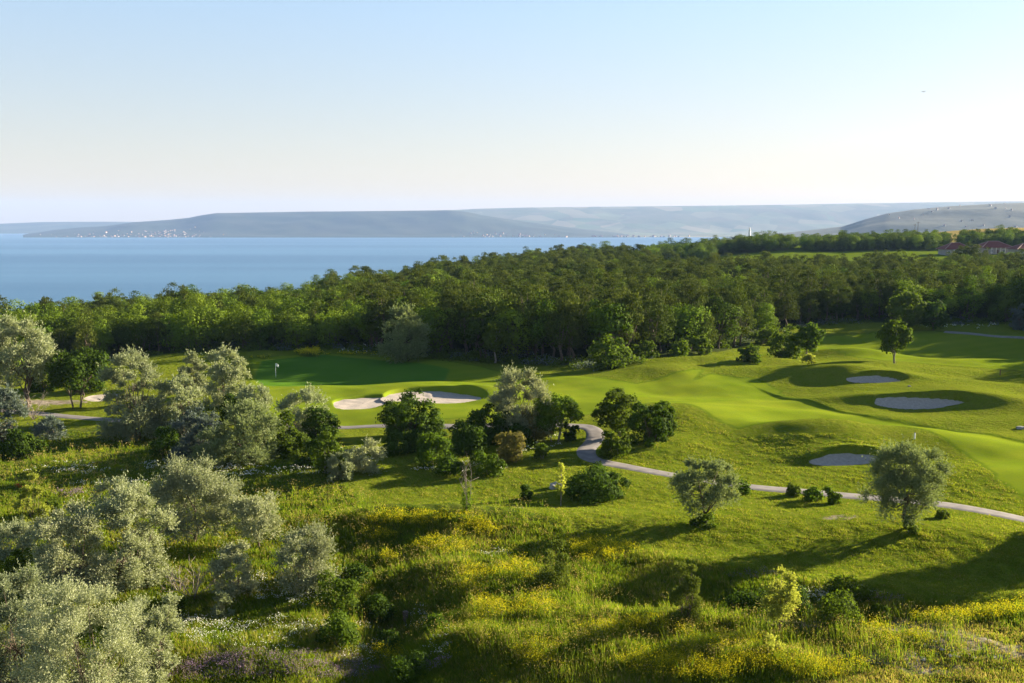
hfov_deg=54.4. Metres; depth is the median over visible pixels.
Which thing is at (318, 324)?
broadleaf tree
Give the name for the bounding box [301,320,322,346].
broadleaf tree
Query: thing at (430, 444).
green tree
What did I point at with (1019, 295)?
broadleaf tree
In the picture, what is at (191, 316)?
broadleaf tree
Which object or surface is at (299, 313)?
broadleaf tree
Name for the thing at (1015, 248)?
villa
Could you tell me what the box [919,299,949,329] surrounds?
dark bush
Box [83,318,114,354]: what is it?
broadleaf tree
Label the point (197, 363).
silver olive
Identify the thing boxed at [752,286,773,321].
pine tree
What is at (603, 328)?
broadleaf tree
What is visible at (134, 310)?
broadleaf tree
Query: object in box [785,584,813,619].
dark bush
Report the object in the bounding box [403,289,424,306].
pine tree
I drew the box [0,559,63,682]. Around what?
silver olive
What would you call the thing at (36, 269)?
sea
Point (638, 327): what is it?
broadleaf tree
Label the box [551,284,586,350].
pine tree
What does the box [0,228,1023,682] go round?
ground
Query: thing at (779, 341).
tree
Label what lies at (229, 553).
silver olive
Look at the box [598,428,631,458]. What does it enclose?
bush
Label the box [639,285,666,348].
pine tree
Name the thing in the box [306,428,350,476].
green tree
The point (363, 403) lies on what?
sand bunker
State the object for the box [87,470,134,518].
silver olive
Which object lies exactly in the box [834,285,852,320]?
pine tree
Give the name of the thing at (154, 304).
broadleaf tree
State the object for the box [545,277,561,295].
pine tree
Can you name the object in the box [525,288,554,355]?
pine tree
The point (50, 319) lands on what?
broadleaf tree
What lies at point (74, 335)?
broadleaf tree
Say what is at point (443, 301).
pine tree
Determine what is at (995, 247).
villa
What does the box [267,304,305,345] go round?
broadleaf tree
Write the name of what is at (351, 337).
broadleaf tree
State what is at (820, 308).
broadleaf tree
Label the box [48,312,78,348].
broadleaf tree
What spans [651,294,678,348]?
pine tree
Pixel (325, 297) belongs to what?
broadleaf tree
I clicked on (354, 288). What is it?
pine tree
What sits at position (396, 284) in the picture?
pine tree
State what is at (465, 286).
pine tree
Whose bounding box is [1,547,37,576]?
green tree
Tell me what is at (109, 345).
broadleaf tree
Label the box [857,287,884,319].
broadleaf tree
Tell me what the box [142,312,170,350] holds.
pine tree
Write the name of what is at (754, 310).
pine tree
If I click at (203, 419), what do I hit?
blue grey shrub
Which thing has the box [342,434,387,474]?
silver olive
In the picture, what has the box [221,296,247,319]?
broadleaf tree
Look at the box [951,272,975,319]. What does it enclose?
pine tree
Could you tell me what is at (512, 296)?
pine tree
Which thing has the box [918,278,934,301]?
pine tree
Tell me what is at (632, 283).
pine tree
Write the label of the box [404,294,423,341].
pine tree
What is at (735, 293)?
pine tree
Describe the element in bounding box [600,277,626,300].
pine tree
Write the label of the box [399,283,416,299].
pine tree
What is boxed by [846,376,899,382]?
sand bunker
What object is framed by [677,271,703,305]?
pine tree
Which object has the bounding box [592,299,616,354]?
pine tree
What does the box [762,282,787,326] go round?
pine tree
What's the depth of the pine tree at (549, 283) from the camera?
259.94 m
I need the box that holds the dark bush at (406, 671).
[389,648,431,682]
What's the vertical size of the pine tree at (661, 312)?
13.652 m
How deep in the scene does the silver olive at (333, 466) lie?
100.51 m
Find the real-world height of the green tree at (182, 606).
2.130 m
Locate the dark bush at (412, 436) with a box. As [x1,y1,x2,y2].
[403,428,421,453]
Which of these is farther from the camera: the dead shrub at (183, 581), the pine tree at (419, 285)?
the pine tree at (419, 285)
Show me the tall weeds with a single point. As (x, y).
(668, 612)
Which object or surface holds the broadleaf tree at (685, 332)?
on the ground at (776, 398)
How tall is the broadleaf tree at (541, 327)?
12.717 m
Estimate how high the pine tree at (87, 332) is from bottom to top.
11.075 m
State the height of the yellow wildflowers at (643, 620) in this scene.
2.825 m
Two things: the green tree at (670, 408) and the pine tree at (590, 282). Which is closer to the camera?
the green tree at (670, 408)
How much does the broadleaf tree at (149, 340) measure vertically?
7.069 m
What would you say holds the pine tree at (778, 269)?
on the ground at (776, 398)
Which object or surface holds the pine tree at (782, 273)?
on the ground at (776, 398)
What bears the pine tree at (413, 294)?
on the ground at (776, 398)
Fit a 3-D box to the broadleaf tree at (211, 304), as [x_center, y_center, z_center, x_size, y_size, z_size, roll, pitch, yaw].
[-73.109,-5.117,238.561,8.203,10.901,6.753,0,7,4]
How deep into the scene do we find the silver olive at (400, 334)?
188.05 m
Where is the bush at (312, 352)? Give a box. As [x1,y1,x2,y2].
[293,346,319,356]
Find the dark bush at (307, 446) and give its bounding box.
[292,438,319,469]
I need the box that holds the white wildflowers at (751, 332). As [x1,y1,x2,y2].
[341,323,994,361]
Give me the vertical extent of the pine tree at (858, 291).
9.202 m
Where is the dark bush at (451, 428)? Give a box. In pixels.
[447,418,473,439]
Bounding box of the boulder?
[549,481,560,489]
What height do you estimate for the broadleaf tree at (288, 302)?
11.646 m
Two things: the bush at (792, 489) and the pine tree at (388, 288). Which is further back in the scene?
the pine tree at (388, 288)
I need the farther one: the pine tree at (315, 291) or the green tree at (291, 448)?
the pine tree at (315, 291)
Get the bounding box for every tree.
[0,294,10,314]
[0,308,25,316]
[0,310,61,409]
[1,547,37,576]
[8,309,37,321]
[10,470,53,529]
[14,323,54,352]
[17,313,47,336]
[24,303,43,320]
[29,313,60,340]
[33,296,57,313]
[35,306,51,315]
[35,317,65,350]
[39,301,62,319]
[42,497,64,517]
[43,346,110,408]
[47,310,86,351]
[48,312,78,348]
[53,329,72,352]
[55,301,68,311]
[55,309,77,318]
[62,323,97,351]
[71,309,99,355]
[71,310,93,323]
[78,302,94,322]
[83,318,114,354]
[88,310,111,323]
[90,305,126,349]
[98,303,108,316]
[102,325,114,349]
[107,309,148,349]
[112,315,156,352]
[118,328,140,349]
[123,303,146,338]
[124,306,144,314]
[135,305,154,316]
[135,480,150,498]
[140,448,244,547]
[141,320,160,349]
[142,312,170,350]
[147,300,174,347]
[148,312,187,350]
[150,297,179,312]
[152,595,189,623]
[164,307,181,317]
[169,299,186,311]
[169,323,202,348]
[171,284,191,307]
[173,292,202,308]
[173,306,222,347]
[174,305,214,343]
[181,292,207,307]
[182,292,205,311]
[193,305,227,348]
[203,298,219,340]
[204,292,226,308]
[217,487,291,545]
[219,306,235,343]
[219,316,240,347]
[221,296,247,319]
[224,304,257,345]
[228,311,257,347]
[242,286,259,309]
[247,305,273,331]
[248,308,274,346]
[254,300,273,339]
[263,316,281,342]
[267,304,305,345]
[270,310,293,342]
[270,409,310,458]
[272,297,304,312]
[273,293,313,321]
[279,317,298,344]
[281,313,315,348]
[288,301,315,321]
[288,311,309,339]
[289,293,304,302]
[294,298,331,321]
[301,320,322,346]
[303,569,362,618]
[306,301,324,339]
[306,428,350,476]
[307,288,323,307]
[310,310,348,343]
[314,314,324,341]
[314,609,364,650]
[317,290,334,310]
[320,306,356,344]
[323,293,343,315]
[325,299,345,340]
[332,282,359,306]
[338,292,357,312]
[339,298,365,313]
[342,284,367,313]
[342,310,364,342]
[342,313,362,345]
[344,296,387,346]
[350,271,371,306]
[355,287,375,305]
[358,275,388,304]
[358,307,384,344]
[361,283,398,343]
[364,306,385,343]
[375,275,393,291]
[375,283,392,295]
[382,285,404,309]
[393,283,406,297]
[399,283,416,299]
[399,292,424,337]
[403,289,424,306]
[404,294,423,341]
[405,284,433,299]
[411,292,448,349]
[412,304,463,352]
[413,283,427,292]
[414,303,448,352]
[415,431,454,468]
[416,287,436,319]
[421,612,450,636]
[433,288,464,352]
[435,288,460,338]
[436,277,461,303]
[449,286,480,352]
[457,282,470,311]
[457,292,503,357]
[459,272,484,297]
[465,287,495,350]
[466,287,497,349]
[467,285,505,304]
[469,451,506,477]
[479,320,512,362]
[488,295,526,351]
[500,292,526,351]
[509,284,542,354]
[515,295,558,356]
[519,411,554,442]
[525,284,546,301]
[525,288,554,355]
[526,288,553,309]
[528,296,581,356]
[530,392,583,441]
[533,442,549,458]
[534,538,571,590]
[545,275,566,296]
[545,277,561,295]
[550,289,585,355]
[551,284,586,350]
[554,462,566,505]
[561,287,582,297]
[572,279,593,300]
[573,298,586,348]
[578,294,589,347]
[580,278,599,295]
[581,298,614,351]
[582,283,597,298]
[582,306,604,350]
[586,333,633,370]
[587,299,635,348]
[590,387,640,435]
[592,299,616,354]
[596,282,613,302]
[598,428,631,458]
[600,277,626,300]
[601,288,633,335]
[606,287,641,355]
[608,291,646,350]
[626,278,640,289]
[628,286,650,346]
[629,324,650,345]
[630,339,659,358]
[631,284,652,306]
[634,290,672,352]
[637,279,651,297]
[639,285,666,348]
[641,303,676,352]
[642,276,660,288]
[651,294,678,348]
[652,279,676,310]
[653,281,676,295]
[656,401,678,440]
[659,303,711,351]
[664,453,744,522]
[666,560,703,626]
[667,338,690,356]
[669,303,705,349]
[670,279,683,297]
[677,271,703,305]
[678,279,700,302]
[679,291,697,328]
[686,278,707,291]
[688,295,719,341]
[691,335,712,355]
[695,286,723,338]
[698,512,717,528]
[699,293,743,348]
[707,287,739,343]
[722,277,752,346]
[727,285,756,344]
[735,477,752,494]
[740,282,761,334]
[741,278,752,283]
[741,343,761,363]
[747,291,760,329]
[750,300,779,329]
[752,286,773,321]
[754,266,776,294]
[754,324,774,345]
[756,565,801,633]
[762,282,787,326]
[762,630,786,653]
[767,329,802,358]
[768,267,784,279]
[769,270,799,325]
[774,284,799,326]
[779,276,803,321]
[783,271,805,293]
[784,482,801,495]
[794,295,806,324]
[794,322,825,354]
[795,268,807,286]
[796,269,828,320]
[798,286,820,322]
[799,353,815,364]
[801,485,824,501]
[805,279,822,316]
[811,290,825,319]
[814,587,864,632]
[818,286,836,320]
[819,276,830,310]
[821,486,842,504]
[824,280,850,320]
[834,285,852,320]
[838,279,853,313]
[849,286,863,316]
[850,287,863,319]
[850,292,863,319]
[855,434,955,526]
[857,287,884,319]
[865,269,893,317]
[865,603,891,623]
[875,319,912,362]
[881,267,906,311]
[882,281,899,319]
[885,286,928,327]
[890,279,927,307]
[893,277,920,291]
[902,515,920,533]
[916,288,938,318]
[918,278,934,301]
[925,283,965,313]
[931,280,951,296]
[932,294,949,312]
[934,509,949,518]
[940,273,957,294]
[950,279,963,318]
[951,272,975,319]
[955,274,987,318]
[958,277,985,314]
[998,290,1023,321]
[1010,273,1023,305]
[1010,284,1023,319]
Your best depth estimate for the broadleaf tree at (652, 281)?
241.44 m
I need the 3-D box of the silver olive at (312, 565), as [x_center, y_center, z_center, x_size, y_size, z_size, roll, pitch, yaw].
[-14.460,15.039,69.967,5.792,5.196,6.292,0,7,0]
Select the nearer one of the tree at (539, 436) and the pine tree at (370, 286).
the tree at (539, 436)
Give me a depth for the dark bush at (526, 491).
94.43 m
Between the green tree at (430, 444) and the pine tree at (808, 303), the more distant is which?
the pine tree at (808, 303)
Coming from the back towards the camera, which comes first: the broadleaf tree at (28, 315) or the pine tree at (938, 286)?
the pine tree at (938, 286)
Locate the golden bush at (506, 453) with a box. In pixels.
[492,430,525,462]
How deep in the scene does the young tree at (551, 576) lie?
69.99 m
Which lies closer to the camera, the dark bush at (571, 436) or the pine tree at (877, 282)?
the dark bush at (571, 436)
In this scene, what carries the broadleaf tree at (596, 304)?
on the ground at (776, 398)
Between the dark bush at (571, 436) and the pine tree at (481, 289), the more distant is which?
the pine tree at (481, 289)
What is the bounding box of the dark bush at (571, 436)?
[562,421,579,441]
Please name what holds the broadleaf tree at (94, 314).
on the ground at (776, 398)
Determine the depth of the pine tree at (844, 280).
285.73 m
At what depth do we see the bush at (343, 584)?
67.17 m
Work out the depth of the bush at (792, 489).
95.17 m
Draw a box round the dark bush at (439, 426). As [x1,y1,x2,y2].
[413,411,448,436]
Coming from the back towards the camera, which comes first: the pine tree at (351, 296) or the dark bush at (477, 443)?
the pine tree at (351, 296)
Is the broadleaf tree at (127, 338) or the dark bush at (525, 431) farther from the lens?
the broadleaf tree at (127, 338)
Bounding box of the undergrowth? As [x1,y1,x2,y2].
[13,311,1023,370]
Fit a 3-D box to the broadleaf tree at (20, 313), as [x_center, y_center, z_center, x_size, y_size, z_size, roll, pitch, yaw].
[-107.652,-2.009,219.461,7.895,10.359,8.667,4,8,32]
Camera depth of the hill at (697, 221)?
14301.08 m
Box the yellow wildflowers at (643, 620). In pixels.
[64,442,1022,682]
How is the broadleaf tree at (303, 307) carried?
on the ground at (776, 398)
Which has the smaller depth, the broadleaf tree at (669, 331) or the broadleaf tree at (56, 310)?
the broadleaf tree at (669, 331)
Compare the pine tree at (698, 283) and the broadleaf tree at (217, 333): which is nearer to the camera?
the broadleaf tree at (217, 333)
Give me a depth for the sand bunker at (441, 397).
150.35 m
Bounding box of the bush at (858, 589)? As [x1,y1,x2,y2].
[823,574,877,605]
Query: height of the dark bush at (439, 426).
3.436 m
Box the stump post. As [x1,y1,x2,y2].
[403,610,407,624]
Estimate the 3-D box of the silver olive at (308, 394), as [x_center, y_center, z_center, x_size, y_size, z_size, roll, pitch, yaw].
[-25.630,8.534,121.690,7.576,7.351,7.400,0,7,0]
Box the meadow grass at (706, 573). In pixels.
[0,431,1023,682]
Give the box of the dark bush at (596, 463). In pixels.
[587,461,605,482]
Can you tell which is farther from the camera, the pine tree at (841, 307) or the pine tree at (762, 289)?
the pine tree at (841, 307)
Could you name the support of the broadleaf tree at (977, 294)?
on the ground at (776, 398)
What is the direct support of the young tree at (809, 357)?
on the ground at (776, 398)
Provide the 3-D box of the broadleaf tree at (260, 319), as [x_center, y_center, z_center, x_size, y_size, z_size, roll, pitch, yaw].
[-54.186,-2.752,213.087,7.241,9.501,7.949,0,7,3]
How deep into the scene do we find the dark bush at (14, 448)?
110.39 m
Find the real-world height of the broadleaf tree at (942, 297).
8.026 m
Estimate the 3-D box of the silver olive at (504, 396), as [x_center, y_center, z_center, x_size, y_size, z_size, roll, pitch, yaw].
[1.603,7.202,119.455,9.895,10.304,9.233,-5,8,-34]
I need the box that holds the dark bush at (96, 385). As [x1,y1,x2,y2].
[74,362,107,393]
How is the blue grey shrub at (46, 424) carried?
on the ground at (776, 398)
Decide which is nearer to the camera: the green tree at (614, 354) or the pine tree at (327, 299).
the green tree at (614, 354)
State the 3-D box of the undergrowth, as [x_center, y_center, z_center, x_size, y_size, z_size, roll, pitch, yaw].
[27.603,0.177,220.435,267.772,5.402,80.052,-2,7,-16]
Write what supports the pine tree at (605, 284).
on the ground at (776, 398)
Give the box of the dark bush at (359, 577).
[340,561,371,588]
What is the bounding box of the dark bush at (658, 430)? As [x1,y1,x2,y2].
[626,400,673,446]
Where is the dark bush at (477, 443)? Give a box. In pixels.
[446,420,489,455]
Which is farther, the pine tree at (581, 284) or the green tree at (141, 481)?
the pine tree at (581, 284)
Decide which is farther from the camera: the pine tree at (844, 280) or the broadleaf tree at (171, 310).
the pine tree at (844, 280)
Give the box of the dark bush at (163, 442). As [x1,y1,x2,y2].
[148,425,180,458]
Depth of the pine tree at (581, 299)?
204.85 m
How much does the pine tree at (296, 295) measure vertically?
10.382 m
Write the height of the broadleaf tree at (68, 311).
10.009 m
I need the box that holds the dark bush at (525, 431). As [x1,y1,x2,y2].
[506,422,535,447]
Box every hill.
[0,222,130,233]
[23,210,626,237]
[453,201,1023,236]
[724,203,1023,239]
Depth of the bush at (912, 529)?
81.36 m
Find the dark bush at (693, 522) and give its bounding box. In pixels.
[689,513,702,525]
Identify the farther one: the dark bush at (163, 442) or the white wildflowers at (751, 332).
the white wildflowers at (751, 332)
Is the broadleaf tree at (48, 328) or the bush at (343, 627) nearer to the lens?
the bush at (343, 627)
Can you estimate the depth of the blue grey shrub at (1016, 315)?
244.52 m
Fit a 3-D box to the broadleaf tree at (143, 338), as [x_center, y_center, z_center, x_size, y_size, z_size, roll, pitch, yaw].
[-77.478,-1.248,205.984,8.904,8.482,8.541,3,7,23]
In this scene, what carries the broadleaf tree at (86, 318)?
on the ground at (776, 398)
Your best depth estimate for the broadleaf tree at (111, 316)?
221.12 m
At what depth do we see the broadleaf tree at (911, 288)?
265.25 m
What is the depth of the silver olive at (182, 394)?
121.80 m
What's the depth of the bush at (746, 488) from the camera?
95.99 m
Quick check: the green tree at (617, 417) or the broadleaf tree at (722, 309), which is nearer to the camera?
the green tree at (617, 417)
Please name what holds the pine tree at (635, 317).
on the ground at (776, 398)
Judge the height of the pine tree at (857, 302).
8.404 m
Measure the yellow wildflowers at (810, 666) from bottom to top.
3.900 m
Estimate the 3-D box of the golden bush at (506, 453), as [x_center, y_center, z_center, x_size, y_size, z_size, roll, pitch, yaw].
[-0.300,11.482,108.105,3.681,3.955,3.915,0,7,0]
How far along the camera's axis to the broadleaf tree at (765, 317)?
232.32 m
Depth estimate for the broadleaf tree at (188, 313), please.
206.25 m
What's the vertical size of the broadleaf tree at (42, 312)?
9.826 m
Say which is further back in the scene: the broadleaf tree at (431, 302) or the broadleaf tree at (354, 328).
the broadleaf tree at (354, 328)
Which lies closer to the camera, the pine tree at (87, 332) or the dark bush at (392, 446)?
the dark bush at (392, 446)
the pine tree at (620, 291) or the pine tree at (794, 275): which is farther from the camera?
the pine tree at (794, 275)
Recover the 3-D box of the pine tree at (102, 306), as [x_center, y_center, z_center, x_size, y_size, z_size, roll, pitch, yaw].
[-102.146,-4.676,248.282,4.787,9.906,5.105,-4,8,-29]
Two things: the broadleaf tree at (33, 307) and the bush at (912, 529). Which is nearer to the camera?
the bush at (912, 529)
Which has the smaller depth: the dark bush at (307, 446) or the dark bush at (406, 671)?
the dark bush at (406, 671)
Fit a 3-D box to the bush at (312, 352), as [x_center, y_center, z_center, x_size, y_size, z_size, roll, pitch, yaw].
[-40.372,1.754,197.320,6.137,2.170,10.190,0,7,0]
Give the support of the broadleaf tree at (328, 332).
on the ground at (776, 398)
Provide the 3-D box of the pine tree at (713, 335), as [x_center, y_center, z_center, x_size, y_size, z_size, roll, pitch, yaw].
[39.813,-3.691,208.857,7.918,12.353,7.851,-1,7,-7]
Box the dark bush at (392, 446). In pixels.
[381,430,414,456]
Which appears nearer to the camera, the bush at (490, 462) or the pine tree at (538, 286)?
the bush at (490, 462)
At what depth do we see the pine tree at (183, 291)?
249.29 m
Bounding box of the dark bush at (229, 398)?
[215,393,247,424]
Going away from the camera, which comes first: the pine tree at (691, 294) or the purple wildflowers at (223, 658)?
the purple wildflowers at (223, 658)
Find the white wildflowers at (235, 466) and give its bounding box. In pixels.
[23,433,871,672]
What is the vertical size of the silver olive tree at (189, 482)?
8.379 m
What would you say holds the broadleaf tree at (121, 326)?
on the ground at (776, 398)
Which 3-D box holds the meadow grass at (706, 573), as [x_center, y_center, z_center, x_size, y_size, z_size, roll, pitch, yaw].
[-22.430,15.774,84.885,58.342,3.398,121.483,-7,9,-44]
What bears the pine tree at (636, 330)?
on the ground at (776, 398)
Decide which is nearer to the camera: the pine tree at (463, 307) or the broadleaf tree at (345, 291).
the pine tree at (463, 307)
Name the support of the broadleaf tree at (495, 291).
on the ground at (776, 398)
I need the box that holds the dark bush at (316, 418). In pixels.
[300,405,340,441]
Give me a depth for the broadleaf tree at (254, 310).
228.65 m
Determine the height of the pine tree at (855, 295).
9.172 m
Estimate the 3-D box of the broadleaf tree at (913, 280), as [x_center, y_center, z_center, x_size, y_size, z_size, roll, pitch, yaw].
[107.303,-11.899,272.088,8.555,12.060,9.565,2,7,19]
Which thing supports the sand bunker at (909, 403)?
on the ground at (776, 398)
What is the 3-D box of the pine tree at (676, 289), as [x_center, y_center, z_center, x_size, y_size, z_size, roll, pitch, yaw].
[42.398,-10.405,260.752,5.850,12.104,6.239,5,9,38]
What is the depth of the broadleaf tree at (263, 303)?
236.64 m
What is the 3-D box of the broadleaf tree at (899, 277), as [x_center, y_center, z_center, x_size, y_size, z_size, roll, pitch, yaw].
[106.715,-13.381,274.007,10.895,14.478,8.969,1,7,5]
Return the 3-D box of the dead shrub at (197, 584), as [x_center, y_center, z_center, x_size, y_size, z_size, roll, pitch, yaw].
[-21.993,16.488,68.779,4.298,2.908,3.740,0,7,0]
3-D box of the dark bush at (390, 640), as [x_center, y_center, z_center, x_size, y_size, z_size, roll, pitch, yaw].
[-7.819,19.360,63.653,2.553,1.920,2.192,-4,8,-31]
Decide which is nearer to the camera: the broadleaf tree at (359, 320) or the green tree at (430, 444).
the green tree at (430, 444)
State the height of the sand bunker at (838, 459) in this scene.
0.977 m
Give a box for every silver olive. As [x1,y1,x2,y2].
[0,370,19,400]
[0,516,43,561]
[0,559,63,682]
[3,564,164,682]
[25,490,126,605]
[71,473,180,592]
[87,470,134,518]
[89,344,172,442]
[114,589,191,682]
[157,371,204,434]
[176,348,212,396]
[183,425,227,470]
[200,343,257,409]
[203,394,282,467]
[207,539,260,600]
[210,590,235,620]
[234,382,273,433]
[262,515,346,598]
[273,382,330,439]
[324,448,356,482]
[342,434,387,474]
[373,302,436,363]
[484,362,563,441]
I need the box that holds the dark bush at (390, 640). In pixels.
[372,628,404,654]
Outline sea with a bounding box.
[0,234,731,310]
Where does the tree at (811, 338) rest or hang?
on the ground at (776, 398)
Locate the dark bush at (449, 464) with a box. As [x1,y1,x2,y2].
[432,454,469,476]
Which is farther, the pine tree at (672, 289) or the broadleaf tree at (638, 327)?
the pine tree at (672, 289)
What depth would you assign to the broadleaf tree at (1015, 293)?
263.53 m
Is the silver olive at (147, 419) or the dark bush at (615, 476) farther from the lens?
the silver olive at (147, 419)
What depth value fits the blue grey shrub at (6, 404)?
118.74 m
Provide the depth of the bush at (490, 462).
102.23 m
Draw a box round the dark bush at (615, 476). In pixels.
[597,470,631,500]
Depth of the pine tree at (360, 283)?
249.97 m
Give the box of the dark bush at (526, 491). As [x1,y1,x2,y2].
[519,483,532,499]
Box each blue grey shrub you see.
[0,383,31,441]
[27,413,68,441]
[166,403,219,462]
[1009,303,1023,330]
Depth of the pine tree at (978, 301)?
267.10 m
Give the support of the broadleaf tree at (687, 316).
on the ground at (776, 398)
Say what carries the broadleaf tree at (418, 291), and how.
on the ground at (776, 398)
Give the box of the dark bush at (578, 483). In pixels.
[560,464,621,505]
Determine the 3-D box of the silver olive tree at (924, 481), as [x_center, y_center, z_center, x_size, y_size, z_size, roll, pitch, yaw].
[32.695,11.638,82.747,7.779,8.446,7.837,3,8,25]
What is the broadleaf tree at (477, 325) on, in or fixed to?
on the ground at (776, 398)
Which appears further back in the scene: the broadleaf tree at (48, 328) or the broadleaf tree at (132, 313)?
the broadleaf tree at (132, 313)
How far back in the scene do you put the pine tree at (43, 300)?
247.03 m
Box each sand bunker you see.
[84,394,117,400]
[333,398,385,408]
[380,391,480,402]
[809,453,876,465]
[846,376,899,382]
[875,397,964,408]
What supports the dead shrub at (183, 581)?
on the ground at (776, 398)
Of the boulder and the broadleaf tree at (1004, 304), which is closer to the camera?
the boulder
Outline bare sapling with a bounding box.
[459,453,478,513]
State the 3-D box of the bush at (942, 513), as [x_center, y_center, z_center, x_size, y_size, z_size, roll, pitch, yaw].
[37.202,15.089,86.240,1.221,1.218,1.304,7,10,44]
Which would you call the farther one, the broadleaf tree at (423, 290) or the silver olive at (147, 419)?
the broadleaf tree at (423, 290)
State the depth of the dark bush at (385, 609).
67.44 m
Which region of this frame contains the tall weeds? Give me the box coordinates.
[0,430,1023,682]
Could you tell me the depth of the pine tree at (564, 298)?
194.89 m
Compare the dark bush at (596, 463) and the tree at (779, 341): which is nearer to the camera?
the dark bush at (596, 463)
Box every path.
[1,410,1023,521]
[943,331,1023,338]
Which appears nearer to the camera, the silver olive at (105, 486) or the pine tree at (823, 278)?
the silver olive at (105, 486)
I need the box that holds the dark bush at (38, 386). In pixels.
[27,358,58,392]
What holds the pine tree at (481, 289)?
on the ground at (776, 398)
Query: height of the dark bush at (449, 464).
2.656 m
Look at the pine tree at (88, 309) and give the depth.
248.29 m
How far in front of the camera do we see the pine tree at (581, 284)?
237.60 m
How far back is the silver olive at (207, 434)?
105.44 m
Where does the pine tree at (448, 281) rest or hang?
on the ground at (776, 398)
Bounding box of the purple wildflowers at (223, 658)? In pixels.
[44,486,903,681]
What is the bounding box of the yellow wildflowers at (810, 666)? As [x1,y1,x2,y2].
[360,506,1023,682]
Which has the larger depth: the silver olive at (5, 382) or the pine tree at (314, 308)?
the pine tree at (314, 308)
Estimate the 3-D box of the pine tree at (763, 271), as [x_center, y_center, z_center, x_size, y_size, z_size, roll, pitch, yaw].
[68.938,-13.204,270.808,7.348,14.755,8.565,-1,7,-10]
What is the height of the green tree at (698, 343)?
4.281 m
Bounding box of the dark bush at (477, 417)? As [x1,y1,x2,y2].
[465,403,510,444]
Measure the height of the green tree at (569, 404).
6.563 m
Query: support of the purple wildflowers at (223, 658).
on the ground at (776, 398)
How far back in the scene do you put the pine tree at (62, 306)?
252.18 m
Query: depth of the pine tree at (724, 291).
219.38 m
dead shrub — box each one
[19,388,49,419]
[161,565,191,592]
[165,557,219,598]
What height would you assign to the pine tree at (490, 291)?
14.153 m
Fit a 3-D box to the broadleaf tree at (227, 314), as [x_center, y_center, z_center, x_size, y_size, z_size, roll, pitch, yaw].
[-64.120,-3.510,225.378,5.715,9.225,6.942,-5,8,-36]
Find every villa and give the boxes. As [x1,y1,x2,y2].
[936,242,970,255]
[972,241,1011,253]
[1005,243,1023,256]
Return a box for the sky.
[0,0,1023,223]
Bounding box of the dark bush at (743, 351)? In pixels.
[736,347,749,361]
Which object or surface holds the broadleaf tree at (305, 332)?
on the ground at (776, 398)
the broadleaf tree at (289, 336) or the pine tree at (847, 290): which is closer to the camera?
the broadleaf tree at (289, 336)
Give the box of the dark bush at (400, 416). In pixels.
[375,388,439,439]
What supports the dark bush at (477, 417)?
on the ground at (776, 398)
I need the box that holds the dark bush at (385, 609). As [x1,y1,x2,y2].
[358,591,396,623]
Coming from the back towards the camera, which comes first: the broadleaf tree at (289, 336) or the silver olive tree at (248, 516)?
the broadleaf tree at (289, 336)
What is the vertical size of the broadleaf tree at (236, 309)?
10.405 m
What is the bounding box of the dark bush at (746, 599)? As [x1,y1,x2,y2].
[725,586,772,613]
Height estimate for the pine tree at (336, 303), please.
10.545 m
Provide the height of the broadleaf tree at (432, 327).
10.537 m
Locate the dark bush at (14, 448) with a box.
[0,428,48,460]
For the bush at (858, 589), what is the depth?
67.97 m
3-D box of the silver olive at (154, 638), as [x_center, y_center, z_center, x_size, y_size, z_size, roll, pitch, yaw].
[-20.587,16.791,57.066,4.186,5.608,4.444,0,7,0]
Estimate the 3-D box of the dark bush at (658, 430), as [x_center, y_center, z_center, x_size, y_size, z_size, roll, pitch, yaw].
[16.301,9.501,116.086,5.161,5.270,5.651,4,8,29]
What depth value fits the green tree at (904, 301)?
242.75 m
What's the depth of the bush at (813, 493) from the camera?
93.09 m
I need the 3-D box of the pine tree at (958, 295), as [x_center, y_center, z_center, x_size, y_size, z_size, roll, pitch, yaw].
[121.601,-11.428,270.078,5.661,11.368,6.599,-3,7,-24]
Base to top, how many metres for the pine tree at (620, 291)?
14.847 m
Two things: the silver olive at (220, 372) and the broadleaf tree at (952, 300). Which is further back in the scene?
the broadleaf tree at (952, 300)

